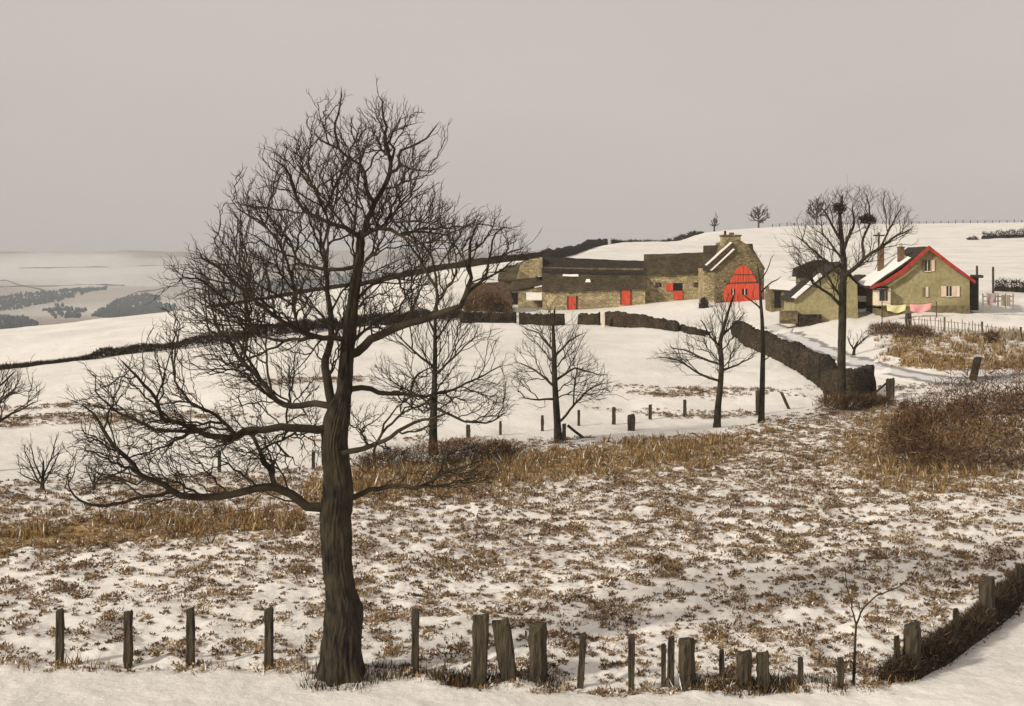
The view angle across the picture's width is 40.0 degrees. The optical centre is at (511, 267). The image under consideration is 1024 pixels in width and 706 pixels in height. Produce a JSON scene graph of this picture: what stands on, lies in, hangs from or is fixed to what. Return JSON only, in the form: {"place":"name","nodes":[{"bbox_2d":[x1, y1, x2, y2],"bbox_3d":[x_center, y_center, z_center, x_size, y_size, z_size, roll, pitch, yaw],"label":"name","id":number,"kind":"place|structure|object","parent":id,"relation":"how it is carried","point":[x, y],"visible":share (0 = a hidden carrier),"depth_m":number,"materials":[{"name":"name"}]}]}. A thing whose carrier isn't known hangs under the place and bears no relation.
{"place":"outdoors","nodes":[
{"label":"outdoors","id":0,"kind":"place"},
{"bbox_2d":[0,222,1023,705],"bbox_3d":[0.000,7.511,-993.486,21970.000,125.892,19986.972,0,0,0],"label":"ground","id":1,"kind":"structure","parent":0,"point":[990,672],"depth_m":51.35,"materials":[{"name":"snow"}]},
{"bbox_2d":[0,314,38,328],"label":"wood","id":2,"kind":"object","parent":1,"relation":"on","point":[11,321],"visible":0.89,"depth_m":1549.15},
{"bbox_2d":[0,354,45,421],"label":"bare tree","id":3,"kind":"object","parent":1,"relation":"on","point":[6,396],"visible":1,"depth_m":58.97,"materials":[{"name":"brown plant"}]},
{"bbox_2d":[0,280,54,292],"bbox_3d":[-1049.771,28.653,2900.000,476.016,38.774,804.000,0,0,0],"label":"hedge","id":4,"kind":"object","parent":1,"relation":"on","point":[25,286],"visible":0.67,"depth_m":2746.60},
{"bbox_2d":[14,432,67,489],"bbox_3d":[-18.235,7.567,54.378,2.125,2.559,1.849,0,0,0],"label":"bare shrub","id":5,"kind":"object","parent":1,"relation":"on","point":[42,478],"visible":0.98,"depth_m":54.41,"materials":[{"name":"brown plant"}]},
{"bbox_2d":[0,285,106,310],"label":"wood","id":6,"kind":"object","parent":1,"relation":"on","point":[49,296],"visible":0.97,"depth_m":2398.04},
{"bbox_2d":[55,608,64,665],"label":"fence post","id":7,"kind":"object","parent":1,"relation":"on","point":[59,637],"visible":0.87,"depth_m":30.42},
{"bbox_2d":[42,303,86,318],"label":"wood","id":8,"kind":"object","parent":1,"relation":"on","point":[68,312],"visible":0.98,"depth_m":1974.18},
{"bbox_2d":[6,284,124,286],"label":"hedge","id":9,"kind":"object","parent":1,"relation":"on","point":[67,285],"visible":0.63,"depth_m":2801.35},
{"bbox_2d":[82,458,111,489],"bbox_3d":[-15.884,7.993,54.301,1.655,1.709,1.026,0,0,11],"label":"bare shrub","id":10,"kind":"object","parent":1,"relation":"on","point":[95,475],"visible":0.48,"depth_m":54.19,"materials":[{"name":"brown plant"}]},
{"bbox_2d":[29,264,210,267],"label":"hedge","id":11,"kind":"object","parent":1,"relation":"on","point":[100,266],"visible":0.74,"depth_m":3538.07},
{"bbox_2d":[123,610,133,668],"bbox_3d":[-8.322,8.153,30.492,0.195,1.454,0.187,0,0,0],"label":"fence post","id":12,"kind":"object","parent":1,"relation":"on","point":[128,648],"visible":0.9,"depth_m":30.41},
{"bbox_2d":[91,292,175,317],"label":"wood","id":13,"kind":"object","parent":1,"relation":"on","point":[125,307],"visible":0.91,"depth_m":2095.23,"materials":[{"name":"plant"}]},
{"bbox_2d":[111,282,193,302],"bbox_3d":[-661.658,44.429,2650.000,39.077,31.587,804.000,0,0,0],"label":"hedge","id":14,"kind":"object","parent":1,"relation":"on","point":[155,289],"visible":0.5,"depth_m":2641.48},
{"bbox_2d":[185,606,194,667],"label":"fence post","id":15,"kind":"object","parent":1,"relation":"on","point":[190,635],"visible":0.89,"depth_m":30.41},
{"bbox_2d":[217,453,221,472],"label":"fence post","id":16,"kind":"object","parent":1,"relation":"on","point":[219,468],"visible":0.45,"depth_m":59.05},
{"bbox_2d":[0,308,460,369],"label":"hedge","id":17,"kind":"object","parent":1,"relation":"on","point":[102,352],"visible":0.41,"depth_m":114.84,"materials":[{"name":"plant"}]},
{"bbox_2d":[264,607,273,669],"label":"fence post","id":18,"kind":"object","parent":1,"relation":"on","point":[268,636],"visible":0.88,"depth_m":30.20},
{"bbox_2d":[51,75,549,686],"bbox_3d":[-4.141,2.406,29.483,9.890,12.992,7.160,0,0,0],"label":"oak tree","id":19,"kind":"object","parent":1,"relation":"on","point":[341,661],"visible":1,"depth_m":29.14,"materials":[{"name":"brown plant"}]},
{"bbox_2d":[311,451,314,469],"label":"fence post","id":20,"kind":"object","parent":1,"relation":"on","point":[313,463],"visible":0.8,"depth_m":60.26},
{"bbox_2d":[199,264,431,293],"bbox_3d":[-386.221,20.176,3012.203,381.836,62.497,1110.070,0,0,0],"label":"wood","id":21,"kind":"object","parent":1,"relation":"on","point":[317,282],"visible":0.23,"depth_m":2972.31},
{"bbox_2d":[208,251,543,306],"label":"stone wall","id":22,"kind":"structure","parent":1,"relation":"on","point":[481,261],"depth_m":218.77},
{"bbox_2d":[411,608,419,672],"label":"fence post","id":23,"kind":"object","parent":1,"relation":"on","point":[415,617],"visible":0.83,"depth_m":29.67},
{"bbox_2d":[357,275,520,454],"bbox_3d":[-3.364,4.565,64.505,7.634,8.671,5.666,0,0,0],"label":"bare tree","id":24,"kind":"object","parent":1,"relation":"on","point":[434,327],"visible":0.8,"depth_m":64.60,"materials":[{"name":"brown plant"}]},
{"bbox_2d":[351,434,533,467],"bbox_3d":[-3.013,8.009,61.845,8.736,1.830,3.356,0,0,-31],"label":"bramble bush","id":25,"kind":"object","parent":1,"relation":"on","point":[504,447],"visible":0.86,"depth_m":61.31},
{"bbox_2d":[466,425,470,436],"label":"fence post","id":26,"kind":"object","parent":1,"relation":"on","point":[468,430],"visible":0.71,"depth_m":70.55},
{"bbox_2d":[470,611,488,686],"bbox_3d":[-0.669,8.003,29.037,0.396,1.764,0.356,0,0,0],"label":"fence post","id":27,"kind":"object","parent":1,"relation":"on","point":[480,638],"visible":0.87,"depth_m":28.88,"materials":[{"name":"wood"}]},
{"bbox_2d":[460,311,516,322],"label":"stone wall","id":28,"kind":"structure","parent":1,"relation":"on","point":[497,317],"depth_m":134.40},
{"bbox_2d":[466,282,512,311],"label":"rusty shed","id":29,"kind":"structure","parent":1,"relation":"on","point":[504,290],"depth_m":148.16,"materials":[{"name":"metal"}]},
{"bbox_2d":[463,288,516,312],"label":"brush heap","id":30,"kind":"object","parent":1,"relation":"on","point":[485,299],"visible":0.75,"depth_m":141.33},
{"bbox_2d":[499,421,501,434],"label":"fence post","id":31,"kind":"object","parent":1,"relation":"on","point":[500,427],"visible":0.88,"depth_m":71.91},
{"bbox_2d":[492,617,518,681],"bbox_3d":[-0.131,8.066,29.100,0.581,1.636,0.389,0,0,0],"label":"fence post","id":32,"kind":"object","parent":1,"relation":"on","point":[503,642],"visible":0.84,"depth_m":28.93,"materials":[{"name":"wood"}]},
{"bbox_2d":[0,373,1023,697],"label":"heather tufts","id":33,"kind":"object","parent":1,"relation":"on","point":[674,565],"visible":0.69,"depth_m":43.17,"materials":[{"name":"plant"}]},
{"bbox_2d":[0,326,1023,698],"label":"dry grass","id":34,"kind":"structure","parent":1,"relation":"on","point":[458,678],"depth_m":56.98,"materials":[{"name":"plant"}]},
{"bbox_2d":[498,258,541,306],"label":"outbuilding","id":35,"kind":"structure","parent":1,"relation":"on","point":[522,281],"depth_m":154.56,"materials":[{"name":"stone"}]},
{"bbox_2d":[511,293,516,304],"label":"doorway","id":36,"kind":"structure","parent":35,"relation":"in","point":[514,295],"depth_m":154.89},
{"bbox_2d":[528,621,547,682],"bbox_3d":[0.533,8.110,29.150,0.425,1.548,0.401,0,0,0],"label":"fence post","id":37,"kind":"object","parent":1,"relation":"on","point":[537,640],"visible":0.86,"depth_m":29.01,"materials":[{"name":"wood"}]},
{"bbox_2d":[519,312,564,325],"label":"stone wall","id":38,"kind":"structure","parent":1,"relation":"on","point":[524,317],"depth_m":133.95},
{"bbox_2d":[541,415,543,430],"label":"fence post","id":39,"kind":"object","parent":1,"relation":"on","point":[542,422],"visible":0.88,"depth_m":73.54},
{"bbox_2d":[562,423,565,440],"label":"fence post","id":40,"kind":"object","parent":1,"relation":"on","point":[564,431],"visible":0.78,"depth_m":69.72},
{"bbox_2d":[507,296,626,440],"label":"bare tree","id":41,"kind":"object","parent":1,"relation":"on","point":[558,420],"visible":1,"depth_m":69.82,"materials":[{"name":"brown plant"}]},
{"bbox_2d":[541,238,607,256],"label":"stone wall","id":42,"kind":"structure","parent":1,"relation":"on","point":[567,251],"depth_m":268.82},
{"bbox_2d":[567,424,583,437],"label":"rail","id":43,"kind":"object","parent":1,"relation":"on","point":[574,431],"visible":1,"depth_m":70.23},
{"bbox_2d":[577,410,579,425],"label":"fence post","id":44,"kind":"object","parent":1,"relation":"on","point":[578,417],"visible":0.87,"depth_m":75.44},
{"bbox_2d":[577,632,586,688],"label":"fence post","id":45,"kind":"object","parent":1,"relation":"on","point":[581,663],"visible":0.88,"depth_m":28.86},
{"bbox_2d":[578,312,600,324],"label":"stone wall","id":46,"kind":"structure","parent":1,"relation":"on","point":[588,319],"depth_m":135.29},
{"bbox_2d":[535,256,645,309],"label":"long barn","id":47,"kind":"structure","parent":1,"relation":"on","point":[574,283],"depth_m":150.46,"materials":[{"name":"stone"}]},
{"bbox_2d":[567,296,576,309],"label":"door","id":48,"kind":"structure","parent":47,"relation":"in","point":[571,301],"depth_m":149.94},
{"bbox_2d":[620,290,630,304],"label":"door","id":49,"kind":"structure","parent":47,"relation":"in","point":[625,295],"depth_m":149.94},
{"bbox_2d":[601,312,604,326],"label":"gatepost","id":50,"kind":"object","parent":1,"relation":"on","point":[603,318],"visible":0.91,"depth_m":133.19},
{"bbox_2d":[612,407,615,424],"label":"fence post","id":51,"kind":"object","parent":1,"relation":"on","point":[613,415],"visible":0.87,"depth_m":75.93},
{"bbox_2d":[627,414,634,430],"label":"fence post","id":52,"kind":"object","parent":1,"relation":"on","point":[631,421],"visible":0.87,"depth_m":73.51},
{"bbox_2d":[628,633,634,694],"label":"fence post","id":53,"kind":"object","parent":1,"relation":"on","point":[631,657],"visible":0.89,"depth_m":28.79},
{"bbox_2d":[605,311,679,331],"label":"stone wall","id":54,"kind":"structure","parent":1,"relation":"on","point":[621,319],"depth_m":130.59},
{"bbox_2d":[648,404,651,419],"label":"fence post","id":55,"kind":"object","parent":1,"relation":"on","point":[650,411],"visible":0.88,"depth_m":78.89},
{"bbox_2d":[610,230,703,243],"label":"hedge","id":56,"kind":"object","parent":1,"relation":"on","point":[677,238],"visible":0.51,"depth_m":384.25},
{"bbox_2d":[661,643,665,686],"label":"fence post","id":57,"kind":"object","parent":1,"relation":"on","point":[663,661],"visible":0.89,"depth_m":29.17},
{"bbox_2d":[667,635,674,686],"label":"fence post","id":58,"kind":"object","parent":1,"relation":"on","point":[670,661],"visible":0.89,"depth_m":29.16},
{"bbox_2d":[644,252,702,302],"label":"stone barn","id":59,"kind":"structure","parent":1,"relation":"on","point":[671,276],"depth_m":151.50,"materials":[{"name":"brown stone"}]},
{"bbox_2d":[666,283,682,299],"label":"door","id":60,"kind":"structure","parent":59,"relation":"in","point":[677,288],"depth_m":151.41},
{"bbox_2d":[683,399,686,416],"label":"fence post","id":61,"kind":"object","parent":1,"relation":"on","point":[684,408],"visible":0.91,"depth_m":80.04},
{"bbox_2d":[678,637,694,689],"bbox_3d":[3.610,8.254,29.030,0.356,1.262,0.372,0,0,0],"label":"fence post","id":62,"kind":"object","parent":1,"relation":"on","point":[686,658],"visible":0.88,"depth_m":28.89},
{"bbox_2d":[679,324,710,335],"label":"stone wall","id":63,"kind":"structure","parent":1,"relation":"on","point":[683,328],"depth_m":123.48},
{"bbox_2d":[698,296,709,307],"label":"round bush","id":64,"kind":"object","parent":1,"relation":"on","point":[703,304],"visible":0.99,"depth_m":142.69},
{"bbox_2d":[647,290,761,427],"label":"bare tree","id":65,"kind":"object","parent":1,"relation":"on","point":[719,392],"visible":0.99,"depth_m":75.82,"materials":[{"name":"brown plant"}]},
{"bbox_2d":[709,212,718,231],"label":"bare tree","id":66,"kind":"object","parent":1,"relation":"on","point":[714,221],"visible":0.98,"depth_m":423.81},
{"bbox_2d":[719,649,723,677],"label":"fence post","id":67,"kind":"object","parent":1,"relation":"on","point":[721,659],"visible":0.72,"depth_m":29.38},
{"bbox_2d":[698,231,764,302],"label":"arched barn","id":68,"kind":"structure","parent":1,"relation":"on","point":[730,260],"depth_m":146.00,"materials":[{"name":"stone"}]},
{"bbox_2d":[723,265,761,301],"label":"door","id":69,"kind":"structure","parent":68,"relation":"in","point":[743,280],"depth_m":145.86,"materials":[{"name":"wood"}]},
{"bbox_2d":[736,649,751,689],"bbox_3d":[4.775,8.379,28.917,0.343,1.017,0.342,0,0,0],"label":"fence post","id":70,"kind":"object","parent":1,"relation":"on","point":[744,665],"visible":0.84,"depth_m":28.79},
{"bbox_2d":[755,390,758,413],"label":"fence post","id":71,"kind":"object","parent":1,"relation":"on","point":[757,399],"visible":0.56,"depth_m":81.13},
{"bbox_2d":[747,204,769,227],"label":"bare tree","id":72,"kind":"object","parent":1,"relation":"on","point":[758,213],"visible":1,"depth_m":444.74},
{"bbox_2d":[743,251,781,422],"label":"bare tree","id":73,"kind":"object","parent":1,"relation":"on","point":[761,414],"visible":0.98,"depth_m":77.61,"materials":[{"name":"brown plant"}]},
{"bbox_2d":[756,650,768,692],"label":"fence post","id":74,"kind":"object","parent":1,"relation":"on","point":[762,666],"visible":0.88,"depth_m":28.81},
{"bbox_2d":[765,279,795,311],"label":"stone hut","id":75,"kind":"object","parent":1,"relation":"on","point":[775,291],"visible":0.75,"depth_m":132.00,"materials":[{"name":"stone"}]},
{"bbox_2d":[774,291,780,307],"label":"doorway","id":76,"kind":"structure","parent":75,"relation":"in","point":[777,294],"depth_m":131.96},
{"bbox_2d":[780,392,789,408],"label":"fence post","id":77,"kind":"object","parent":1,"relation":"on","point":[785,400],"visible":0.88,"depth_m":83.53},
{"bbox_2d":[797,657,803,684],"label":"fence post","id":78,"kind":"object","parent":1,"relation":"on","point":[800,669],"visible":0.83,"depth_m":28.93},
{"bbox_2d":[730,320,876,400],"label":"stone wall","id":79,"kind":"structure","parent":1,"relation":"on","point":[816,368],"depth_m":94.37,"materials":[{"name":"stone"}]},
{"bbox_2d":[806,196,828,224],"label":"bare tree","id":80,"kind":"object","parent":1,"relation":"on","point":[812,211],"visible":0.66,"depth_m":454.75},
{"bbox_2d":[779,260,861,326],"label":"gabled shed","id":81,"kind":"structure","parent":1,"relation":"on","point":[806,305],"depth_m":118.00,"materials":[{"name":"paint"}]},
{"bbox_2d":[821,384,826,400],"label":"fence post","id":82,"kind":"object","parent":1,"relation":"on","point":[823,389],"visible":0.57,"depth_m":87.29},
{"bbox_2d":[837,657,843,687],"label":"fence post","id":83,"kind":"object","parent":1,"relation":"on","point":[840,668],"visible":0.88,"depth_m":28.86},
{"bbox_2d":[773,178,918,408],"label":"bare tree","id":84,"kind":"object","parent":1,"relation":"on","point":[843,274],"visible":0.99,"depth_m":84.07,"materials":[{"name":"brown plant"}]},
{"bbox_2d":[811,388,897,410],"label":"bramble bush","id":85,"kind":"object","parent":1,"relation":"on","point":[873,399],"visible":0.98,"depth_m":83.40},
{"bbox_2d":[854,274,865,306],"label":"dark hut","id":86,"kind":"object","parent":1,"relation":"on","point":[861,294],"visible":0.36,"depth_m":124.00,"materials":[{"name":"wood"}]},
{"bbox_2d":[847,329,882,354],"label":"bare shrub","id":87,"kind":"object","parent":1,"relation":"on","point":[856,346],"visible":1,"depth_m":101.72,"materials":[{"name":"brown plant"}]},
{"bbox_2d":[873,232,884,270],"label":"utility pole","id":88,"kind":"object","parent":1,"relation":"on","point":[879,235],"visible":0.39,"depth_m":125.94,"materials":[{"name":"wood"}]},
{"bbox_2d":[841,566,917,684],"bbox_3d":[7.596,7.522,29.339,1.808,2.733,0.242,0,0,-15],"label":"sapling","id":89,"kind":"object","parent":1,"relation":"on","point":[854,656],"visible":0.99,"depth_m":29.15,"materials":[{"name":"brown plant"}]},
{"bbox_2d":[755,323,1023,387],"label":"lane","id":90,"kind":"structure","parent":1,"relation":"on","point":[823,343],"depth_m":98.08,"materials":[{"name":"snow"}]},
{"bbox_2d":[886,378,894,397],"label":"fence post","id":91,"kind":"object","parent":1,"relation":"on","point":[890,387],"visible":0.75,"depth_m":88.26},
{"bbox_2d":[894,635,899,662],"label":"fence post","id":92,"kind":"object","parent":1,"relation":"on","point":[897,643],"visible":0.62,"depth_m":29.57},
{"bbox_2d":[772,219,1021,226],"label":"wire fence","id":93,"kind":"object","parent":1,"relation":"on","point":[1014,221],"visible":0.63,"depth_m":466.36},
{"bbox_2d":[864,319,935,338],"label":"bramble bush","id":94,"kind":"object","parent":1,"relation":"on","point":[892,327],"visible":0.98,"depth_m":106.21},
{"bbox_2d":[905,313,911,326],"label":"fence post","id":95,"kind":"object","parent":1,"relation":"on","point":[908,314],"visible":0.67,"depth_m":109.65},
{"bbox_2d":[882,301,936,321],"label":"washing line","id":96,"kind":"object","parent":1,"relation":"on","point":[891,303],"visible":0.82,"depth_m":113.49,"materials":[{"name":"metal"}]},
{"bbox_2d":[887,304,905,312],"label":"sheet","id":97,"kind":"object","parent":96,"relation":"hanging from","point":[896,308],"visible":1,"depth_m":113.48,"materials":[{"name":"yellow fabric"}]},
{"bbox_2d":[910,303,931,312],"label":"sheet","id":98,"kind":"object","parent":96,"relation":"hanging from","point":[920,308],"visible":1,"depth_m":113.47,"materials":[{"name":"pink fabric"}]},
{"bbox_2d":[903,621,920,670],"bbox_3d":[8.459,8.187,29.747,0.408,1.396,0.381,0,0,0],"label":"fence post","id":99,"kind":"object","parent":1,"relation":"on","point":[912,636],"visible":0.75,"depth_m":29.61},
{"bbox_2d":[874,357,1023,477],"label":"bramble bush","id":100,"kind":"object","parent":1,"relation":"on","point":[908,425],"visible":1,"depth_m":59.40,"materials":[{"name":"plant"}]},
{"bbox_2d":[874,561,1023,684],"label":"bramble hedge","id":101,"kind":"object","parent":1,"relation":"on","point":[942,647],"visible":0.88,"depth_m":31.55,"materials":[{"name":"plant"}]},
{"bbox_2d":[953,608,958,636],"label":"fence post","id":102,"kind":"object","parent":1,"relation":"on","point":[955,616],"visible":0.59,"depth_m":31.83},
{"bbox_2d":[907,316,1023,341],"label":"picket fence","id":103,"kind":"object","parent":1,"relation":"on","point":[1020,331],"visible":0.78,"depth_m":106.12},
{"bbox_2d":[969,357,981,380],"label":"fence post","id":104,"kind":"object","parent":1,"relation":"on","point":[977,360],"visible":0.76,"depth_m":91.87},
{"bbox_2d":[942,383,1023,417],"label":"bramble bush","id":105,"kind":"object","parent":1,"relation":"on","point":[992,405],"visible":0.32,"depth_m":78.73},
{"bbox_2d":[978,576,995,630],"bbox_3d":[11.325,8.117,33.540,0.414,1.494,0.384,0,0,-36],"label":"fence post","id":106,"kind":"object","parent":1,"relation":"on","point":[986,586],"visible":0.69,"depth_m":33.39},
{"bbox_2d":[982,327,1002,342],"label":"bramble bush","id":107,"kind":"object","parent":1,"relation":"on","point":[994,335],"visible":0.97,"depth_m":102.65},
{"bbox_2d":[992,267,993,292],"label":"fence post","id":108,"kind":"object","parent":1,"relation":"on","point":[992,279],"visible":0.83,"depth_m":137.92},
{"bbox_2d":[982,294,1013,310],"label":"garden fence","id":109,"kind":"object","parent":1,"relation":"on","point":[1003,300],"visible":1,"depth_m":115.97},
{"bbox_2d":[986,293,995,304],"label":"sheet","id":110,"kind":"object","parent":109,"relation":"hanging from","point":[991,298],"visible":1,"depth_m":115.68,"materials":[{"name":"pink fabric"}]},
{"bbox_2d":[981,228,1023,238],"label":"hedge","id":111,"kind":"object","parent":1,"relation":"on","point":[1002,235],"visible":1,"depth_m":348.28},
{"bbox_2d":[994,277,1023,292],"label":"hedge","id":112,"kind":"object","parent":1,"relation":"on","point":[1004,288],"visible":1,"depth_m":140.75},
{"bbox_2d":[1015,563,1020,588],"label":"fence post","id":113,"kind":"object","parent":1,"relation":"on","point":[1018,570],"visible":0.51,"depth_m":35.92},
{"bbox_2d":[0,0,1023,252],"label":"sky","id":114,"kind":"structure","parent":0,"point":[124,124],"materials":[{"name":"grey"}]},
{"bbox_2d":[857,243,982,316],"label":"chalet house","id":115,"kind":"structure","parent":0,"point":[908,276],"depth_m":116.00,"materials":[{"name":"paint"}]},
{"bbox_2d":[922,287,927,296],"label":"window","id":116,"kind":"structure","parent":115,"relation":"in","point":[923,289],"depth_m":115.98,"materials":[{"name":"white paint"}]},
{"bbox_2d":[922,260,934,271],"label":"window","id":117,"kind":"structure","parent":115,"relation":"in","point":[925,263],"depth_m":115.89,"materials":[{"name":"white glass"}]},
{"bbox_2d":[941,286,959,296],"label":"window","id":118,"kind":"structure","parent":115,"relation":"in","point":[945,290],"depth_m":115.89,"materials":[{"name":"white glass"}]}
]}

